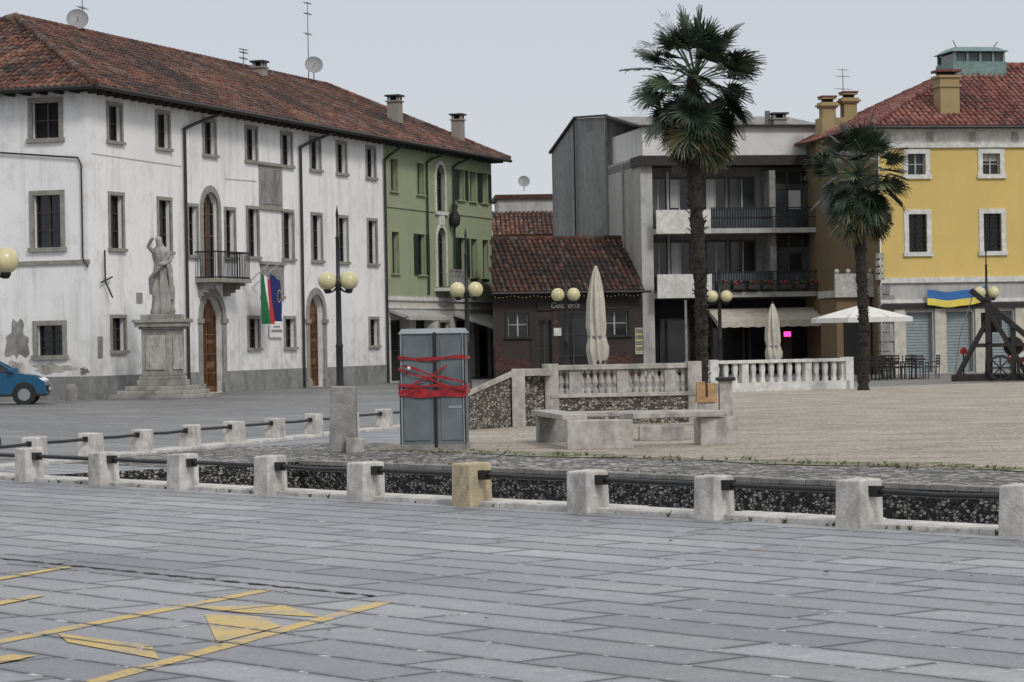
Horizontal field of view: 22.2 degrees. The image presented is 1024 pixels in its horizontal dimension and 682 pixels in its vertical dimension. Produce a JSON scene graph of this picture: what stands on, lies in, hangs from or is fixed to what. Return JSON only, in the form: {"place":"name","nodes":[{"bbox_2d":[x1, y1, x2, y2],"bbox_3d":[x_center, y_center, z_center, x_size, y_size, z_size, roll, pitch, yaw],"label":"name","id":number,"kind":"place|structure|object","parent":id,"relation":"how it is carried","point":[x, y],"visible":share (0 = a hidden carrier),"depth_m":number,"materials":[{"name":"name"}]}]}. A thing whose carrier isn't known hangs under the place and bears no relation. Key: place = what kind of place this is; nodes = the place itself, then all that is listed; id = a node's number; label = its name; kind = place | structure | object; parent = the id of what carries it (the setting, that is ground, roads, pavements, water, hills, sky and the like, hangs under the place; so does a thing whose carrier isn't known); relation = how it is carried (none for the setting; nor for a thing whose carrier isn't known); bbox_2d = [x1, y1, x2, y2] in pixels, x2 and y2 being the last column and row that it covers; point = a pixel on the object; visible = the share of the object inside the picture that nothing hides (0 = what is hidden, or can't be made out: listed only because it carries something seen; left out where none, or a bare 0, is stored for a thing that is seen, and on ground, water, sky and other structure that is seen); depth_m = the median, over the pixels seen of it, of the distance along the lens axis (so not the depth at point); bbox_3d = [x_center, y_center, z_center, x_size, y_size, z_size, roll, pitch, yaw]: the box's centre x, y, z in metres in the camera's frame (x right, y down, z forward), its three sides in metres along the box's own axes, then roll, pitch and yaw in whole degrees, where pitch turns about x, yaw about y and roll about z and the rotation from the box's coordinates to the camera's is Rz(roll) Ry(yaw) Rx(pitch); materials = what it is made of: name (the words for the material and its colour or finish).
{"place":"outdoors","nodes":[
{"label":"outdoors","id":0,"kind":"place"},
{"bbox_2d":[0,351,1023,681],"bbox_3d":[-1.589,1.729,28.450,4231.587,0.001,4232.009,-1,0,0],"label":"ground","id":1,"kind":"structure","parent":0,"point":[574,597],"depth_m":17.70,"materials":[{"name":"stone"}]},
{"bbox_2d":[3,558,375,595],"bbox_3d":[-2.744,1.744,19.650,0.097,0.001,5.564,-1,0,-41],"label":"drain joint","id":2,"kind":"object","parent":1,"relation":"on","point":[194,577],"visible":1,"depth_m":19.17,"materials":[{"name":"grey stone"}]},
{"bbox_2d":[0,567,391,681],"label":"yellow road marking","id":3,"kind":"object","parent":1,"relation":"on","point":[225,627],"visible":1,"depth_m":15.74,"materials":[{"name":"paint"}]},
{"bbox_2d":[0,424,399,469],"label":"kerb","id":4,"kind":"structure","parent":1,"relation":"on","point":[8,465],"depth_m":43.95,"materials":[{"name":"stone"}]},
{"bbox_2d":[0,408,399,460],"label":"stone post fence","id":5,"kind":"object","parent":4,"relation":"on","point":[143,439],"visible":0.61,"depth_m":43.26,"materials":[{"name":"white stone"}]},
{"bbox_2d":[0,472,998,534],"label":"kerb","id":6,"kind":"structure","parent":1,"relation":"on","point":[823,519],"depth_m":25.98,"materials":[{"name":"stone"}]},
{"bbox_2d":[0,447,1023,537],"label":"stone post fence","id":7,"kind":"object","parent":6,"relation":"on","point":[859,504],"visible":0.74,"depth_m":26.23,"materials":[{"name":"white stone"}]},
{"bbox_2d":[54,461,998,524],"bbox_3d":[20.739,1.827,6.972,4.780,1.000,78.300,-1,0,-41],"label":"stone channel","id":8,"kind":"object","parent":1,"relation":"in","point":[981,511],"visible":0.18,"depth_m":32.69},
{"bbox_2d":[299,460,999,492],"bbox_3d":[12.784,1.482,19.934,0.240,0.076,48.288,-1,0,-41],"label":"channel coping","id":9,"kind":"object","parent":8,"relation":"on","point":[811,482],"visible":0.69,"depth_m":32.16,"materials":[{"name":"grey stone"}]},
{"bbox_2d":[0,372,1023,462],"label":"square paving","id":10,"kind":"structure","parent":0,"point":[57,419],"depth_m":68.25,"materials":[{"name":"grey stone"}]},
{"bbox_2d":[0,247,18,444],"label":"street lamp","id":11,"kind":"object","parent":10,"relation":"on","point":[9,260],"visible":0.99,"depth_m":45.87,"materials":[{"name":"beige glass"}]},
{"bbox_2d":[0,361,50,404],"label":"parked car","id":12,"kind":"object","parent":10,"relation":"on","point":[20,388],"visible":1,"depth_m":80.77,"materials":[{"name":"blue paint"}]},
{"bbox_2d":[65,384,77,400],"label":"stone bollard","id":13,"kind":"object","parent":10,"relation":"on","point":[71,392],"visible":1,"depth_m":84.45,"materials":[{"name":"grey stone"}]},
{"bbox_2d":[109,236,217,399],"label":"stone statue","id":14,"kind":"object","parent":10,"relation":"on","point":[162,326],"visible":1,"depth_m":86.74,"materials":[{"name":"grey stone"}]},
{"bbox_2d":[0,0,403,400],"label":"white townhouse","id":15,"kind":"structure","parent":10,"relation":"on","point":[226,181],"depth_m":94.17,"materials":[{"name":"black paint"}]},
{"bbox_2d":[35,102,373,391],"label":"windows","id":16,"kind":"structure","parent":15,"relation":"in","point":[46,114],"depth_m":95.54,"materials":[{"name":"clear glass"}]},
{"bbox_2d":[243,264,274,323],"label":"italian flag","id":17,"kind":"object","parent":15,"relation":"attached to","point":[267,314],"visible":1,"depth_m":97.67,"materials":[{"name":"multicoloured fabric"}]},
{"bbox_2d":[252,264,281,320],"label":"european flag","id":18,"kind":"object","parent":15,"relation":"attached to","point":[275,287],"visible":1,"depth_m":98.44,"materials":[{"name":"blue fabric"}]},
{"bbox_2d":[269,323,282,337],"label":"facade banner","id":19,"kind":"object","parent":15,"relation":"attached to","point":[275,329],"visible":0.95,"depth_m":100.63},
{"bbox_2d":[318,206,357,385],"bbox_3d":[-4.315,-0.797,65.000,1.010,5.150,0.470,-1,0,-4],"label":"street lamp","id":20,"kind":"object","parent":10,"relation":"on","point":[347,281],"visible":0.92,"depth_m":64.93,"materials":[{"name":"black metal"}]},
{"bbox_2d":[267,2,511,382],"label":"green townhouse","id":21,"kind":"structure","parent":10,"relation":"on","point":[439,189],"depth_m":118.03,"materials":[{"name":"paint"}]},
{"bbox_2d":[391,160,491,380],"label":"windows","id":22,"kind":"structure","parent":21,"relation":"in","point":[395,326],"depth_m":118.64,"materials":[{"name":"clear glass"}]},
{"bbox_2d":[450,228,482,389],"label":"street lamp","id":23,"kind":"object","parent":10,"relation":"on","point":[458,290],"visible":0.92,"depth_m":78.93,"materials":[{"name":"black metal"}]},
{"bbox_2d":[551,242,579,388],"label":"street lamp","id":24,"kind":"object","parent":10,"relation":"on","point":[559,295],"visible":0.94,"depth_m":90.93,"materials":[{"name":"black metal"}]},
{"bbox_2d":[489,235,650,378],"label":"tile roofed restaurant","id":25,"kind":"structure","parent":10,"relation":"on","point":[527,273],"depth_m":117.69,"materials":[{"name":"brown paint"}]},
{"bbox_2d":[508,311,626,376],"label":"windows","id":26,"kind":"structure","parent":25,"relation":"in","point":[616,321],"depth_m":117.57,"materials":[{"name":"grey glass"}]},
{"bbox_2d":[586,262,608,388],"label":"closed patio umbrella","id":27,"kind":"object","parent":10,"relation":"on","point":[597,348],"visible":0.91,"depth_m":79.82,"materials":[{"name":"beige fabric"}]},
{"bbox_2d":[548,114,816,375],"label":"walls","id":28,"kind":"structure","parent":10,"relation":"on","point":[606,168],"depth_m":120.25,"materials":[{"name":"concrete"}]},
{"bbox_2d":[652,170,809,375],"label":"glazing","id":29,"kind":"structure","parent":28,"relation":"in","point":[675,337],"depth_m":119.66,"materials":[{"name":"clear glass"}]},
{"bbox_2d":[656,207,818,297],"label":"balconies","id":30,"kind":"structure","parent":28,"relation":"attached to","point":[674,285],"depth_m":118.00,"materials":[{"name":"white concrete"}]},
{"bbox_2d":[707,307,820,327],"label":"cafe awning","id":31,"kind":"object","parent":28,"relation":"attached to","point":[757,317],"visible":0.59,"depth_m":117.72,"materials":[{"name":"beige fabric"}]},
{"bbox_2d":[739,110,788,123],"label":"chimneys and aerials","id":32,"kind":"object","parent":28,"relation":"attached to","point":[778,118],"visible":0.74,"depth_m":120.31,"materials":[{"name":"metal"}]},
{"bbox_2d":[707,248,731,376],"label":"street lamp","id":33,"kind":"object","parent":10,"relation":"on","point":[725,296],"visible":0.88,"depth_m":100.92,"materials":[{"name":"black metal"}]},
{"bbox_2d":[765,301,782,380],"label":"closed patio umbrella","id":34,"kind":"object","parent":10,"relation":"on","point":[773,350],"visible":0.84,"depth_m":99.82,"materials":[{"name":"beige fabric"}]},
{"bbox_2d":[825,357,837,379],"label":"cafe chair","id":35,"kind":"object","parent":10,"relation":"on","point":[830,365],"visible":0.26,"depth_m":97.13,"materials":[{"name":"black metal"}]},
{"bbox_2d":[811,306,912,378],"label":"open patio umbrella","id":36,"kind":"object","parent":10,"relation":"on","point":[848,315],"visible":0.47,"depth_m":98.81,"materials":[{"name":"white fabric"}]},
{"bbox_2d":[855,356,868,379],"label":"cafe chair","id":37,"kind":"object","parent":10,"relation":"on","point":[856,367],"visible":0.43,"depth_m":97.30,"materials":[{"name":"black metal"}]},
{"bbox_2d":[870,356,883,379],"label":"cafe chair","id":38,"kind":"object","parent":10,"relation":"on","point":[871,362],"visible":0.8,"depth_m":98.32,"materials":[{"name":"black metal"}]},
{"bbox_2d":[869,360,889,379],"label":"cafe table","id":39,"kind":"object","parent":10,"relation":"on","point":[879,371],"visible":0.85,"depth_m":97.37,"materials":[{"name":"black metal"}]},
{"bbox_2d":[874,356,887,379],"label":"cafe chair","id":40,"kind":"object","parent":10,"relation":"on","point":[886,365],"visible":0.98,"depth_m":96.65,"materials":[{"name":"black metal"}]},
{"bbox_2d":[880,355,894,377],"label":"cafe chair","id":41,"kind":"object","parent":10,"relation":"on","point":[885,363],"visible":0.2,"depth_m":101.84,"materials":[{"name":"black metal"}]},
{"bbox_2d":[884,355,898,377],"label":"cafe chair","id":42,"kind":"object","parent":10,"relation":"on","point":[893,364],"visible":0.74,"depth_m":100.15,"materials":[{"name":"black metal"}]},
{"bbox_2d":[890,356,902,379],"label":"cafe chair","id":43,"kind":"object","parent":10,"relation":"on","point":[897,367],"visible":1,"depth_m":97.26,"materials":[{"name":"black metal"}]},
{"bbox_2d":[891,356,904,378],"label":"cafe chair","id":44,"kind":"object","parent":10,"relation":"on","point":[893,368],"visible":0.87,"depth_m":98.28,"materials":[{"name":"black metal"}]},
{"bbox_2d":[900,357,912,377],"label":"cafe chair","id":45,"kind":"object","parent":10,"relation":"on","point":[903,366],"visible":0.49,"depth_m":100.79,"materials":[{"name":"black metal"}]},
{"bbox_2d":[794,40,1023,374],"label":"yellow palazzo","id":46,"kind":"structure","parent":10,"relation":"on","point":[955,124],"depth_m":110.88,"materials":[{"name":"paint"}]},
{"bbox_2d":[862,154,1010,372],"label":"windows","id":47,"kind":"structure","parent":46,"relation":"in","point":[918,330],"depth_m":110.88,"materials":[{"name":"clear glass"}]},
{"bbox_2d":[927,286,984,306],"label":"blue yellow banner","id":48,"kind":"object","parent":46,"relation":"attached to","point":[949,299],"visible":0.83,"depth_m":110.17,"materials":[{"name":"fabric"}]},
{"bbox_2d":[905,355,920,378],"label":"cafe chair","id":49,"kind":"object","parent":10,"relation":"on","point":[909,364],"visible":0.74,"depth_m":99.31,"materials":[{"name":"black metal"}]},
{"bbox_2d":[905,359,925,378],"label":"cafe table","id":50,"kind":"object","parent":10,"relation":"on","point":[915,370],"visible":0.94,"depth_m":98.40,"materials":[{"name":"black metal"}]},
{"bbox_2d":[911,355,923,378],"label":"cafe chair","id":51,"kind":"object","parent":10,"relation":"on","point":[922,364],"visible":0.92,"depth_m":97.64,"materials":[{"name":"black metal"}]},
{"bbox_2d":[925,355,939,378],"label":"cafe chair","id":52,"kind":"object","parent":10,"relation":"on","point":[928,366],"visible":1,"depth_m":98.30,"materials":[{"name":"black metal"}]},
{"bbox_2d":[960,348,966,374],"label":"information sign","id":53,"kind":"object","parent":10,"relation":"on","point":[963,351],"visible":0.78,"depth_m":92.55,"materials":[{"name":"red metal"}]},
{"bbox_2d":[975,245,998,373],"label":"street lamp","id":54,"kind":"object","parent":10,"relation":"on","point":[993,292],"visible":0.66,"depth_m":102.92,"materials":[{"name":"black metal"}]},
{"bbox_2d":[951,288,1023,380],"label":"wooden siege engine","id":55,"kind":"object","parent":10,"relation":"on","point":[992,317],"visible":1,"depth_m":91.34,"materials":[{"name":"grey wood"}]},
{"bbox_2d":[1008,348,1023,372],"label":"information sign","id":56,"kind":"object","parent":10,"relation":"on","point":[1021,354],"visible":0.1,"depth_m":92.97,"materials":[{"name":"white metal"}]},
{"bbox_2d":[0,442,1023,485],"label":"cobblestone pavement","id":57,"kind":"structure","parent":0,"point":[314,451],"depth_m":35.34,"materials":[{"name":"grey stone"}]},
{"bbox_2d":[329,386,363,452],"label":"stone pillar","id":58,"kind":"structure","parent":57,"relation":"on","point":[343,437],"depth_m":40.70,"materials":[{"name":"grey stone"}]},
{"bbox_2d":[0,0,1023,332],"label":"sky","id":59,"kind":"structure","parent":0,"point":[520,71],"materials":[{"name":"grey"}]},
{"bbox_2d":[492,176,552,236],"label":"orange house","id":60,"kind":"structure","parent":0,"point":[522,214],"depth_m":152.20,"materials":[{"name":"tile"}]},
{"bbox_2d":[365,382,1023,469],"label":"gravel ground","id":61,"kind":"structure","parent":0,"point":[979,423],"depth_m":46.63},
{"bbox_2d":[398,328,469,449],"bbox_3d":[-1.229,0.762,41.449,1.070,1.920,1.035,-1,0,3],"label":"taped utility cabinet","id":62,"kind":"object","parent":61,"relation":"on","point":[433,388],"visible":1,"depth_m":41.06,"materials":[{"name":"grey metal"}]},
{"bbox_2d":[468,368,550,429],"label":"pebble parapet wall","id":63,"kind":"structure","parent":61,"relation":"on","point":[513,397],"depth_m":51.30,"materials":[{"name":"stone"}]},
{"bbox_2d":[12,449,1019,534],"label":"grass tufts","id":64,"kind":"object","parent":61,"relation":"on","point":[749,458],"visible":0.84,"depth_m":34.13,"materials":[{"name":"green plant"}]},
{"bbox_2d":[51,437,1023,643],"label":"fallen leaves","id":65,"kind":"object","parent":61,"relation":"on","point":[551,508],"visible":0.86,"depth_m":21.91,"materials":[{"name":"brown plant"}]},
{"bbox_2d":[542,361,701,423],"bbox_3d":[2.204,1.056,52.200,3.178,1.250,0.400,-1,0,-8],"label":"stone balustrade","id":66,"kind":"object","parent":61,"relation":"on","point":[621,395],"visible":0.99,"depth_m":52.09,"materials":[{"name":"grey stone"}]},
{"bbox_2d":[531,409,737,449],"bbox_3d":[1.983,1.389,42.147,2.891,0.550,3.847,-1,0,-7],"label":"stone bench","id":67,"kind":"object","parent":61,"relation":"on","point":[576,430],"visible":1,"depth_m":41.06,"materials":[{"name":"grey stone"}]},
{"bbox_2d":[619,4,766,396],"bbox_3d":[3.872,-2.748,54.975,3.149,8.756,3.038,-1,0,0],"label":"palm tree","id":68,"kind":"object","parent":61,"relation":"on","point":[693,127],"visible":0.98,"depth_m":54.78,"materials":[{"name":"green plant"}]},
{"bbox_2d":[385,450,1023,470],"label":"weedy gravel edge","id":69,"kind":"object","parent":61,"relation":"on","point":[601,454],"visible":0.96,"depth_m":35.25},
{"bbox_2d":[695,377,735,416],"bbox_3d":[3.922,1.165,50.340,0.760,0.930,0.400,-1,0,0],"label":"stone pillar","id":70,"kind":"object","parent":61,"relation":"on","point":[725,400],"visible":0.83,"depth_m":50.18,"materials":[{"name":"stone"}]},
{"bbox_2d":[708,357,853,392],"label":"stone balustrade","id":71,"kind":"object","parent":61,"relation":"on","point":[846,367],"visible":0.91,"depth_m":80.97,"materials":[{"name":"white stone"}]},
{"bbox_2d":[800,112,913,389],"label":"palm tree","id":72,"kind":"object","parent":61,"relation":"on","point":[858,212],"visible":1,"depth_m":79.03,"materials":[{"name":"green plant"}]},
{"bbox_2d":[804,357,820,380],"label":"cafe chair","id":73,"kind":"object","parent":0,"point":[812,364],"visible":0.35,"depth_m":97.82,"materials":[{"name":"black metal"}]}
]}

